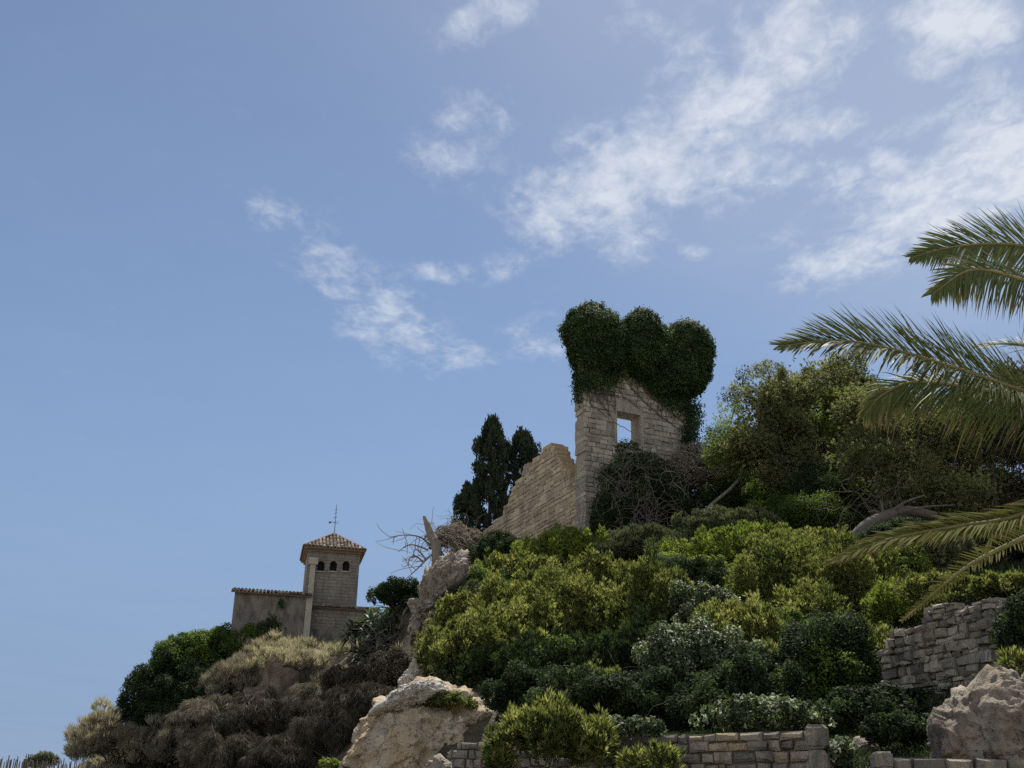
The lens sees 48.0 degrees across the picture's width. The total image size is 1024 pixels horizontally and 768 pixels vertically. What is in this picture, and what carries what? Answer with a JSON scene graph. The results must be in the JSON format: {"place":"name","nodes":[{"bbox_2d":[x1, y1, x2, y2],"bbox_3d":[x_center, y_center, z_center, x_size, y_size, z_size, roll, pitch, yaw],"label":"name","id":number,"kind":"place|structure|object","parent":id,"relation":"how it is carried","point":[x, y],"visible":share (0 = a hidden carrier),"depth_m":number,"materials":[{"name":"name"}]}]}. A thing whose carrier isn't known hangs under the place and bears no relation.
{"place":"outdoors","nodes":[
{"label":"outdoors","id":0,"kind":"place"},
{"bbox_2d":[0,0,1023,767],"label":"sky","id":1,"kind":"structure","parent":0,"point":[267,267],"materials":[{"name":"blue"}]},
{"bbox_2d":[92,511,1022,767],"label":"hill","id":2,"kind":"structure","parent":0,"point":[474,733],"depth_m":37.61,"materials":[{"name":"soil"}]},
{"bbox_2d":[0,754,91,767],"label":"reed fence","id":3,"kind":"object","parent":2,"relation":"on","point":[25,763],"visible":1,"depth_m":19.30,"materials":[{"name":"plant"}]},
{"bbox_2d":[60,694,159,764],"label":"shrub","id":4,"kind":"object","parent":2,"relation":"on","point":[106,731],"visible":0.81,"depth_m":84.74,"materials":[{"name":"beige plant"}]},
{"bbox_2d":[126,710,194,767],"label":"shrub","id":5,"kind":"object","parent":2,"relation":"on","point":[161,746],"visible":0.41,"depth_m":83.25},
{"bbox_2d":[114,649,236,732],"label":"shrub","id":6,"kind":"object","parent":2,"relation":"on","point":[158,693],"visible":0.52,"depth_m":86.66,"materials":[{"name":"green plant"}]},
{"bbox_2d":[142,625,242,679],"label":"shrub","id":7,"kind":"object","parent":2,"relation":"on","point":[181,646],"visible":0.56,"depth_m":90.23,"materials":[{"name":"green plant"}]},
{"bbox_2d":[162,694,259,747],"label":"shrub","id":8,"kind":"object","parent":2,"relation":"on","point":[195,712],"visible":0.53,"depth_m":81.91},
{"bbox_2d":[186,649,263,701],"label":"shrub","id":9,"kind":"object","parent":2,"relation":"on","point":[222,679],"visible":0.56,"depth_m":85.59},
{"bbox_2d":[174,729,276,767],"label":"shrub","id":10,"kind":"object","parent":2,"relation":"on","point":[202,755],"visible":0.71,"depth_m":76.46,"materials":[{"name":"plant"}]},
{"bbox_2d":[207,622,266,656],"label":"shrub","id":11,"kind":"object","parent":2,"relation":"on","point":[251,632],"visible":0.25,"depth_m":92.46,"materials":[{"name":"green plant"}]},
{"bbox_2d":[72,609,408,767],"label":"dry grass","id":12,"kind":"structure","parent":2,"relation":"on","point":[104,764],"depth_m":83.54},
{"bbox_2d":[235,628,328,656],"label":"shrub","id":13,"kind":"object","parent":2,"relation":"on","point":[271,638],"visible":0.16,"depth_m":90.45,"materials":[{"name":"beige plant"}]},
{"bbox_2d":[236,731,329,767],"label":"shrub","id":14,"kind":"object","parent":2,"relation":"on","point":[260,755],"visible":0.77,"depth_m":74.76,"materials":[{"name":"plant"}]},
{"bbox_2d":[244,644,332,669],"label":"shrub","id":15,"kind":"object","parent":2,"relation":"on","point":[310,659],"visible":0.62,"depth_m":85.72,"materials":[{"name":"beige plant"}]},
{"bbox_2d":[230,505,380,643],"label":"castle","id":16,"kind":"structure","parent":2,"relation":"on","point":[322,605],"depth_m":96.65,"materials":[{"name":"stone"}]},
{"bbox_2d":[278,681,332,712],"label":"shrub","id":17,"kind":"object","parent":2,"relation":"on","point":[303,693],"visible":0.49,"depth_m":81.37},
{"bbox_2d":[236,645,383,739],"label":"earth bank","id":18,"kind":"structure","parent":2,"relation":"on","point":[272,671],"depth_m":84.22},
{"bbox_2d":[206,684,300,743],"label":"shrub","id":19,"kind":"object","parent":18,"relation":"on","point":[251,706],"visible":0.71,"depth_m":81.33,"materials":[{"name":"plant"}]},
{"bbox_2d":[288,685,357,756],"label":"shrub","id":20,"kind":"object","parent":2,"relation":"on","point":[324,727],"visible":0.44,"depth_m":74.05,"materials":[{"name":"plant"}]},
{"bbox_2d":[319,662,370,702],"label":"shrub","id":21,"kind":"object","parent":2,"relation":"on","point":[332,676],"visible":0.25,"depth_m":79.38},
{"bbox_2d":[327,616,370,666],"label":"agave","id":22,"kind":"object","parent":2,"relation":"on","point":[355,624],"visible":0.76,"depth_m":83.09,"materials":[{"name":"green plant"}]},
{"bbox_2d":[337,680,393,727],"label":"shrub","id":23,"kind":"object","parent":2,"relation":"on","point":[356,705],"visible":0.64,"depth_m":63.19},
{"bbox_2d":[334,607,407,687],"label":"agave","id":24,"kind":"object","parent":2,"relation":"on","point":[377,649],"visible":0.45,"depth_m":78.39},
{"bbox_2d":[352,616,393,654],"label":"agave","id":25,"kind":"object","parent":2,"relation":"on","point":[378,628],"visible":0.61,"depth_m":80.93,"materials":[{"name":"green plant"}]},
{"bbox_2d":[364,646,413,688],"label":"shrub","id":26,"kind":"object","parent":2,"relation":"on","point":[386,669],"visible":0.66,"depth_m":67.81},
{"bbox_2d":[365,574,419,616],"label":"shrub","id":27,"kind":"object","parent":2,"relation":"on","point":[398,588],"visible":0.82,"depth_m":81.64,"materials":[{"name":"green plant"}]},
{"bbox_2d":[342,676,493,767],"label":"cliff","id":28,"kind":"structure","parent":2,"relation":"on","point":[420,736],"depth_m":37.31,"materials":[{"name":"stone"}]},
{"bbox_2d":[368,678,451,716],"bbox_3d":[-3.298,10.505,38.471,2.729,1.316,2.098,-8,-24,22],"label":"ledge rock","id":29,"kind":"object","parent":28,"relation":"on","point":[404,697],"visible":0.95,"depth_m":37.80,"materials":[{"name":"stone"}]},
{"bbox_2d":[421,690,478,713],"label":"shrub","id":30,"kind":"object","parent":28,"relation":"on","point":[451,698],"visible":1,"depth_m":37.71,"materials":[{"name":"green plant"}]},
{"bbox_2d":[407,549,470,656],"bbox_3d":[-3.354,10.261,52.819,3.004,5.592,3.095,1,-22,0],"label":"rock pillar","id":31,"kind":"object","parent":2,"relation":"on","point":[443,574],"visible":0.73,"depth_m":52.40,"materials":[{"name":"stone"}]},
{"bbox_2d":[375,515,441,579],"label":"dead tree","id":32,"kind":"object","parent":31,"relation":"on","point":[435,544],"visible":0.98,"depth_m":79.43,"materials":[{"name":"brown wood"}]},
{"bbox_2d":[412,507,485,562],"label":"vine tangle","id":33,"kind":"object","parent":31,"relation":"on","point":[443,541],"visible":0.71,"depth_m":80.04,"materials":[{"name":"plant"}]},
{"bbox_2d":[424,521,483,551],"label":"shrub","id":34,"kind":"object","parent":2,"relation":"on","point":[458,533],"visible":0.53,"depth_m":81.38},
{"bbox_2d":[420,621,495,682],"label":"shrub","id":35,"kind":"object","parent":2,"relation":"on","point":[432,648],"visible":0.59,"depth_m":41.95,"materials":[{"name":"green plant"}]},
{"bbox_2d":[449,480,481,549],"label":"cypress","id":36,"kind":"object","parent":2,"relation":"on","point":[466,497],"visible":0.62,"depth_m":89.26,"materials":[{"name":"green plant"}]},
{"bbox_2d":[424,586,510,631],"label":"shrub","id":37,"kind":"object","parent":2,"relation":"on","point":[447,609],"visible":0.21,"depth_m":49.31,"materials":[{"name":"green plant"}]},
{"bbox_2d":[413,593,561,681],"bbox_3d":[-0.827,9.769,43.471,5.061,3.774,5.325,15,-26,-31],"label":"shrub","id":38,"kind":"object","parent":2,"relation":"on","point":[493,625],"visible":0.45,"depth_m":42.81,"materials":[{"name":"green plant"}]},
{"bbox_2d":[471,413,510,534],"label":"cypress","id":39,"kind":"object","parent":2,"relation":"on","point":[492,445],"visible":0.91,"depth_m":91.35,"materials":[{"name":"green plant"}]},
{"bbox_2d":[466,529,530,562],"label":"shrub","id":40,"kind":"object","parent":2,"relation":"on","point":[500,541],"visible":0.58,"depth_m":62.58,"materials":[{"name":"green plant"}]},
{"bbox_2d":[480,741,522,767],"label":"shrub","id":41,"kind":"object","parent":2,"relation":"on","point":[504,758],"visible":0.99,"depth_m":22.54,"materials":[{"name":"green plant"}]},
{"bbox_2d":[468,443,575,558],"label":"ruined wall","id":42,"kind":"structure","parent":2,"relation":"on","point":[542,496],"depth_m":73.88,"materials":[{"name":"stone"}]},
{"bbox_2d":[477,657,568,715],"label":"shrub","id":43,"kind":"object","parent":2,"relation":"on","point":[512,685],"visible":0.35,"depth_m":34.50,"materials":[{"name":"green plant"}]},
{"bbox_2d":[504,425,541,495],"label":"cypress","id":44,"kind":"object","parent":2,"relation":"on","point":[523,445],"visible":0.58,"depth_m":93.77,"materials":[{"name":"green plant"}]},
{"bbox_2d":[433,625,615,686],"bbox_3d":[0.893,10.103,41.410,6.955,2.638,4.558,9,-23,-19],"label":"shrub","id":45,"kind":"object","parent":2,"relation":"on","point":[500,655],"visible":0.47,"depth_m":40.67,"materials":[{"name":"green plant"}]},
{"bbox_2d":[473,546,582,579],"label":"shrub","id":46,"kind":"object","parent":2,"relation":"on","point":[512,563],"visible":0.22,"depth_m":54.75,"materials":[{"name":"green plant"}]},
{"bbox_2d":[479,686,614,767],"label":"shrub","id":47,"kind":"object","parent":2,"relation":"on","point":[546,732],"visible":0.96,"depth_m":22.71,"materials":[{"name":"green plant"}]},
{"bbox_2d":[478,564,618,615],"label":"shrub","id":48,"kind":"object","parent":2,"relation":"on","point":[493,586],"visible":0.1,"depth_m":48.63,"materials":[{"name":"green plant"}]},
{"bbox_2d":[529,634,585,668],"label":"shrub","id":49,"kind":"object","parent":2,"relation":"on","point":[565,643],"visible":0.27,"depth_m":40.35,"materials":[{"name":"green plant"}]},
{"bbox_2d":[490,562,629,643],"bbox_3d":[3.102,9.248,44.956,8.493,4.642,5.106,1,-22,0],"label":"shrub","id":50,"kind":"object","parent":2,"relation":"on","point":[588,608],"visible":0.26,"depth_m":43.90,"materials":[{"name":"green plant"}]},
{"bbox_2d":[510,521,641,567],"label":"shrub","id":51,"kind":"object","parent":2,"relation":"on","point":[549,542],"visible":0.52,"depth_m":57.66,"materials":[{"name":"green plant"}]},
{"bbox_2d":[568,702,621,767],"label":"shrub","id":52,"kind":"object","parent":2,"relation":"on","point":[603,723],"visible":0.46,"depth_m":23.09,"materials":[{"name":"green plant"}]},
{"bbox_2d":[556,542,639,590],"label":"shrub","id":53,"kind":"object","parent":2,"relation":"on","point":[598,566],"visible":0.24,"depth_m":50.17,"materials":[{"name":"green plant"}]},
{"bbox_2d":[523,661,697,720],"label":"shrub","id":54,"kind":"object","parent":2,"relation":"on","point":[592,689],"visible":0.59,"depth_m":30.92,"materials":[{"name":"green plant"}]},
{"bbox_2d":[588,488,638,536],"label":"shrub","id":55,"kind":"object","parent":2,"relation":"on","point":[604,502],"visible":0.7,"depth_m":62.92,"materials":[{"name":"green plant"}]},
{"bbox_2d":[568,602,686,671],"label":"shrub","id":56,"kind":"object","parent":2,"relation":"on","point":[620,651],"visible":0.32,"depth_m":38.85,"materials":[{"name":"green plant"}]},
{"bbox_2d":[574,356,691,532],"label":"ruined tower","id":57,"kind":"structure","parent":2,"relation":"on","point":[596,425],"depth_m":70.12,"materials":[{"name":"stone"}]},
{"bbox_2d":[556,299,717,452],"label":"ivy","id":58,"kind":"object","parent":57,"relation":"attached to","point":[673,360],"visible":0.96,"depth_m":71.85,"materials":[{"name":"green plant"}]},
{"bbox_2d":[580,522,690,563],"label":"shrub","id":59,"kind":"object","parent":2,"relation":"on","point":[631,538],"visible":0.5,"depth_m":57.08,"materials":[{"name":"green plant"}]},
{"bbox_2d":[607,714,666,750],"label":"shrub","id":60,"kind":"object","parent":2,"relation":"on","point":[636,725],"visible":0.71,"depth_m":23.65,"materials":[{"name":"green plant"}]},
{"bbox_2d":[446,724,830,767],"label":"terrace wall","id":61,"kind":"structure","parent":2,"relation":"on","point":[793,749],"depth_m":22.73,"materials":[{"name":"stone"}]},
{"bbox_2d":[587,437,694,527],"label":"shrub","id":62,"kind":"object","parent":2,"relation":"on","point":[641,482],"visible":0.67,"depth_m":64.02,"materials":[{"name":"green plant"}]},
{"bbox_2d":[573,421,717,529],"bbox_3d":[7.304,5.609,63.626,8.050,7.776,3.523,1,-22,0],"label":"vine tangle","id":63,"kind":"object","parent":2,"relation":"on","point":[649,500],"visible":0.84,"depth_m":63.38,"materials":[{"name":"brown plant"}]},
{"bbox_2d":[605,535,695,635],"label":"shrub","id":64,"kind":"object","parent":2,"relation":"on","point":[648,584],"visible":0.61,"depth_m":42.61,"materials":[{"name":"green plant"}]},
{"bbox_2d":[614,737,687,767],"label":"shrub","id":65,"kind":"object","parent":2,"relation":"on","point":[639,756],"visible":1,"depth_m":22.39,"materials":[{"name":"green plant"}]},
{"bbox_2d":[630,612,745,677],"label":"shrub","id":66,"kind":"object","parent":2,"relation":"on","point":[697,638],"visible":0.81,"depth_m":32.13,"materials":[{"name":"green plant"}]},
{"bbox_2d":[647,552,732,586],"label":"shrub","id":67,"kind":"object","parent":2,"relation":"on","point":[711,577],"visible":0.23,"depth_m":46.03,"materials":[{"name":"green plant"}]},
{"bbox_2d":[649,440,741,496],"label":"shrub","id":68,"kind":"object","parent":2,"relation":"on","point":[698,474],"visible":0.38,"depth_m":64.84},
{"bbox_2d":[667,579,741,626],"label":"shrub","id":69,"kind":"object","parent":2,"relation":"on","point":[702,592],"visible":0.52,"depth_m":39.93,"materials":[{"name":"green plant"}]},
{"bbox_2d":[681,364,759,516],"bbox_3d":[11.799,3.766,65.760,5.555,10.451,4.462,14,-25,-29],"label":"tree","id":70,"kind":"object","parent":2,"relation":"on","point":[732,498],"visible":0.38,"depth_m":63.60,"materials":[{"name":"green plant"}]},
{"bbox_2d":[659,518,794,568],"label":"shrub","id":71,"kind":"object","parent":2,"relation":"on","point":[723,542],"visible":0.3,"depth_m":51.05,"materials":[{"name":"green plant"}]},
{"bbox_2d":[432,507,1023,688],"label":"undergrowth","id":72,"kind":"object","parent":2,"relation":"on","point":[999,568],"visible":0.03,"depth_m":42.90,"materials":[{"name":"green plant"}]},
{"bbox_2d":[669,504,788,539],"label":"shrub","id":73,"kind":"object","parent":2,"relation":"on","point":[717,516],"visible":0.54,"depth_m":54.64,"materials":[{"name":"green plant"}]},
{"bbox_2d":[687,589,794,643],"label":"shrub","id":74,"kind":"object","parent":2,"relation":"on","point":[756,619],"visible":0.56,"depth_m":35.14,"materials":[{"name":"green plant"}]},
{"bbox_2d":[659,640,845,726],"bbox_3d":[6.356,7.952,30.302,4.921,2.485,3.322,1,-22,0],"label":"shrub","id":75,"kind":"object","parent":2,"relation":"on","point":[745,663],"visible":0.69,"depth_m":29.55,"materials":[{"name":"green plant"}]},
{"bbox_2d":[688,692,836,732],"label":"shrub","id":76,"kind":"object","parent":2,"relation":"on","point":[748,709],"visible":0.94,"depth_m":25.31,"materials":[{"name":"green plant"}]},
{"bbox_2d":[699,348,873,509],"bbox_3d":[14.322,3.202,61.770,9.999,12.255,6.098,1,-22,0],"label":"tree","id":77,"kind":"object","parent":2,"relation":"on","point":[781,434],"visible":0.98,"depth_m":61.23,"materials":[{"name":"green plant"}]},
{"bbox_2d":[722,527,857,611],"bbox_3d":[10.463,7.533,42.645,5.530,4.972,3.992,12,-24,-25],"label":"shrub","id":78,"kind":"object","parent":2,"relation":"on","point":[782,559],"visible":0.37,"depth_m":41.63,"materials":[{"name":"green plant"}]},
{"bbox_2d":[734,522,847,569],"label":"shrub","id":79,"kind":"object","parent":2,"relation":"on","point":[754,540],"visible":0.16,"depth_m":49.62,"materials":[{"name":"green plant"}]},
{"bbox_2d":[588,592,1023,767],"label":"weeds","id":80,"kind":"object","parent":2,"relation":"on","point":[867,753],"visible":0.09,"depth_m":27.03,"materials":[{"name":"green plant"}]},
{"bbox_2d":[771,575,854,621],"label":"shrub","id":81,"kind":"object","parent":2,"relation":"on","point":[803,605],"visible":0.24,"depth_m":38.01,"materials":[{"name":"green plant"}]},
{"bbox_2d":[739,457,887,531],"bbox_3d":[15.290,6.035,59.095,7.846,6.038,9.760,-6,-23,17],"label":"bush","id":82,"kind":"object","parent":2,"relation":"on","point":[808,490],"visible":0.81,"depth_m":56.76,"materials":[{"name":"green plant"}]},
{"bbox_2d":[761,607,884,697],"bbox_3d":[8.587,7.799,31.475,4.028,3.257,2.792,1,-22,0],"label":"shrub","id":83,"kind":"object","parent":2,"relation":"on","point":[845,634],"visible":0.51,"depth_m":30.86,"materials":[{"name":"green plant"}]},
{"bbox_2d":[773,632,876,721],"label":"shrub","id":84,"kind":"object","parent":2,"relation":"on","point":[855,672],"visible":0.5,"depth_m":30.15,"materials":[{"name":"green plant"}]},
{"bbox_2d":[809,382,867,447],"bbox_3d":[18.346,3.564,63.455,4.366,7.731,2.590,-6,-23,19],"label":"tree","id":85,"kind":"object","parent":2,"relation":"on","point":[825,423],"visible":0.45,"depth_m":63.80,"materials":[{"name":"green plant"}]},
{"bbox_2d":[823,734,856,767],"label":"shrub","id":86,"kind":"object","parent":2,"relation":"on","point":[836,750],"visible":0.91,"depth_m":21.86,"materials":[{"name":"green plant"}]},
{"bbox_2d":[799,358,881,447],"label":"tree","id":87,"kind":"object","parent":2,"relation":"on","point":[862,380],"visible":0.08,"depth_m":70.50,"materials":[{"name":"green plant"}]},
{"bbox_2d":[793,524,904,623],"bbox_3d":[11.805,7.011,40.373,3.603,4.361,3.270,21,-29,-40],"label":"shrub","id":88,"kind":"object","parent":2,"relation":"on","point":[849,579],"visible":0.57,"depth_m":39.79,"materials":[{"name":"green plant"}]},
{"bbox_2d":[810,681,929,734],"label":"shrub","id":89,"kind":"object","parent":2,"relation":"on","point":[849,707],"visible":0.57,"depth_m":27.34,"materials":[{"name":"green plant"}]},
{"bbox_2d":[835,614,904,664],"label":"shrub","id":90,"kind":"object","parent":2,"relation":"on","point":[878,644],"visible":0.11,"depth_m":32.30,"materials":[{"name":"green plant"}]},
{"bbox_2d":[834,515,928,544],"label":"shrub","id":91,"kind":"object","parent":2,"relation":"on","point":[883,527],"visible":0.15,"depth_m":47.48,"materials":[{"name":"green plant"}]},
{"bbox_2d":[814,464,963,530],"bbox_3d":[17.029,5.627,52.453,6.991,4.579,3.872,1,-22,0],"label":"vine tangle","id":92,"kind":"object","parent":2,"relation":"on","point":[862,498],"visible":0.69,"depth_m":52.51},
{"bbox_2d":[857,708,929,752],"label":"shrub","id":93,"kind":"object","parent":2,"relation":"on","point":[895,727],"visible":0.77,"depth_m":23.40,"materials":[{"name":"green plant"}]},
{"bbox_2d":[769,200,1023,622],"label":"palm tree","id":94,"kind":"object","parent":2,"relation":"on","point":[1010,520],"visible":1,"depth_m":8.71,"materials":[{"name":"green plant"}]},
{"bbox_2d":[859,573,937,627],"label":"shrub","id":95,"kind":"object","parent":2,"relation":"on","point":[881,602],"visible":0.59,"depth_m":34.79,"materials":[{"name":"green plant"}]},
{"bbox_2d":[858,542,941,595],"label":"shrub","id":96,"kind":"object","parent":2,"relation":"on","point":[924,566],"visible":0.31,"depth_m":40.89,"materials":[{"name":"green plant"}]},
{"bbox_2d":[847,494,954,560],"bbox_3d":[16.787,6.747,50.984,5.842,3.848,1.319,5,-22,-9],"label":"fallen trunk","id":97,"kind":"object","parent":2,"relation":"on","point":[883,516],"visible":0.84,"depth_m":51.27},
{"bbox_2d":[824,373,1018,520],"bbox_3d":[20.112,3.353,55.482,9.590,9.004,6.154,1,-22,0],"label":"tree","id":98,"kind":"object","parent":2,"relation":"on","point":[942,488],"visible":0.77,"depth_m":54.93,"materials":[{"name":"green plant"}]},
{"bbox_2d":[889,568,982,606],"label":"shrub","id":99,"kind":"object","parent":2,"relation":"on","point":[916,588],"visible":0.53,"depth_m":30.37,"materials":[{"name":"green plant"}]},
{"bbox_2d":[899,534,978,573],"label":"shrub","id":100,"kind":"object","parent":2,"relation":"on","point":[941,555],"visible":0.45,"depth_m":41.28,"materials":[{"name":"green plant"}]},
{"bbox_2d":[870,751,1023,767],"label":"wall","id":101,"kind":"structure","parent":2,"relation":"on","point":[882,759],"depth_m":19.56,"materials":[{"name":"stone"}]},
{"bbox_2d":[877,597,1023,696],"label":"retaining wall","id":102,"kind":"structure","parent":2,"relation":"on","point":[949,642],"depth_m":27.71,"materials":[{"name":"stone"}]},
{"bbox_2d":[926,664,1023,759],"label":"boulder","id":103,"kind":"object","parent":2,"relation":"on","point":[981,715],"visible":0.85,"depth_m":20.37,"materials":[{"name":"stone"}]},
{"bbox_2d":[993,645,1023,677],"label":"shrub","id":104,"kind":"object","parent":103,"relation":"on","point":[1017,656],"visible":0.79,"depth_m":21.87,"materials":[{"name":"green plant"}]},
{"bbox_2d":[926,357,1023,514],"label":"tree","id":105,"kind":"object","parent":2,"relation":"on","point":[1013,491],"visible":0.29,"depth_m":56.51,"materials":[{"name":"green plant"}]},
{"bbox_2d":[929,514,1023,562],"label":"shrub","id":106,"kind":"object","parent":2,"relation":"on","point":[1017,554],"visible":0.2,"depth_m":43.89,"materials":[{"name":"green plant"}]},
{"bbox_2d":[968,569,1023,598],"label":"shrub","id":107,"kind":"object","parent":2,"relation":"on","point":[993,584],"visible":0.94,"depth_m":28.96,"materials":[{"name":"green plant"}]},
{"bbox_2d":[990,588,1023,650],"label":"shrub","id":108,"kind":"object","parent":2,"relation":"on","point":[1008,627],"visible":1,"depth_m":24.89,"materials":[{"name":"green plant"}]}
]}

